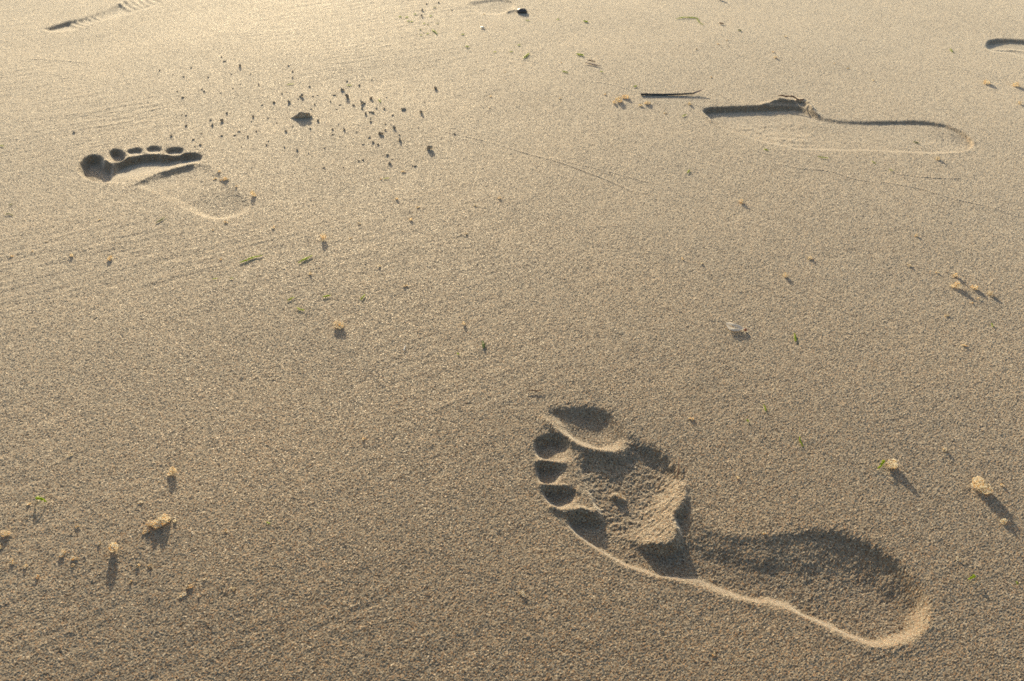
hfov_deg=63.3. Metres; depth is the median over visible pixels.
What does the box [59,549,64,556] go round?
sand pellet
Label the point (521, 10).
pebble
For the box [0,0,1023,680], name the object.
sand
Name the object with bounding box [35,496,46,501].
weed scrap
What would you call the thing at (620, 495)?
sand clump
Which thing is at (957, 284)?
sand pellet
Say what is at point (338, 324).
sand pellet
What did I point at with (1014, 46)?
shoe print
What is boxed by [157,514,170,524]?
sand pellet
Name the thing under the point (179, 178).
bare footprint
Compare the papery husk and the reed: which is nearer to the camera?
the papery husk
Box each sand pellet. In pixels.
[0,530,10,536]
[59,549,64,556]
[108,542,118,551]
[146,520,162,527]
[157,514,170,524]
[167,466,176,475]
[320,233,325,240]
[332,321,344,328]
[885,459,897,468]
[950,281,961,287]
[971,476,992,493]
[1000,518,1007,524]
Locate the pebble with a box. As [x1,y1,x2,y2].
[517,8,526,13]
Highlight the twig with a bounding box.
[778,95,803,99]
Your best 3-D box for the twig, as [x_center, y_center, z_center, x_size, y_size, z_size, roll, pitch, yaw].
[0.360,-0.315,1.072,0.034,0.005,0.005,19,41,24]
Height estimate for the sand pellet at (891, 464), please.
0.008 m
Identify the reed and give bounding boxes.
[641,89,702,94]
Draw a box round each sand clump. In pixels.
[291,112,312,118]
[615,493,623,498]
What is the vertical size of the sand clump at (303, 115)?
0.009 m
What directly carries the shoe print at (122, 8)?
on the sand
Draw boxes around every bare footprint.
[75,145,257,220]
[531,401,940,653]
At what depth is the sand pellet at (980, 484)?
0.53 m
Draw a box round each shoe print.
[41,0,165,32]
[466,0,518,14]
[700,104,977,153]
[983,38,1023,56]
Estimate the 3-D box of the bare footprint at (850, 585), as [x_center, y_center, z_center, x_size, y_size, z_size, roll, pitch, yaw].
[0.115,0.115,0.515,0.277,0.012,0.117,25,44,30]
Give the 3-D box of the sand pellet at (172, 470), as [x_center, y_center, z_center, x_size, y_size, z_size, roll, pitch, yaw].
[-0.223,0.086,0.545,0.005,0.006,0.006,18,41,22]
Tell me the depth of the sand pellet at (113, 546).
0.49 m
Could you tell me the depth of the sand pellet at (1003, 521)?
0.51 m
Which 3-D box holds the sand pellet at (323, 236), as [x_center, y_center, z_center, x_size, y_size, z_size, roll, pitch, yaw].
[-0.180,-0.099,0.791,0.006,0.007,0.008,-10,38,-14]
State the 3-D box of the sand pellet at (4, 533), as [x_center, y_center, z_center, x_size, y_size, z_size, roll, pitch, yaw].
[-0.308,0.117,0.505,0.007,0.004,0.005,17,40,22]
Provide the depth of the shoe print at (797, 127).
1.00 m
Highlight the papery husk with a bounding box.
[726,322,746,330]
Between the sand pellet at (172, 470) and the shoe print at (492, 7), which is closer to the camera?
the sand pellet at (172, 470)
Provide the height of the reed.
0.005 m
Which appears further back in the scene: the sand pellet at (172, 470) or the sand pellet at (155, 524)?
the sand pellet at (172, 470)

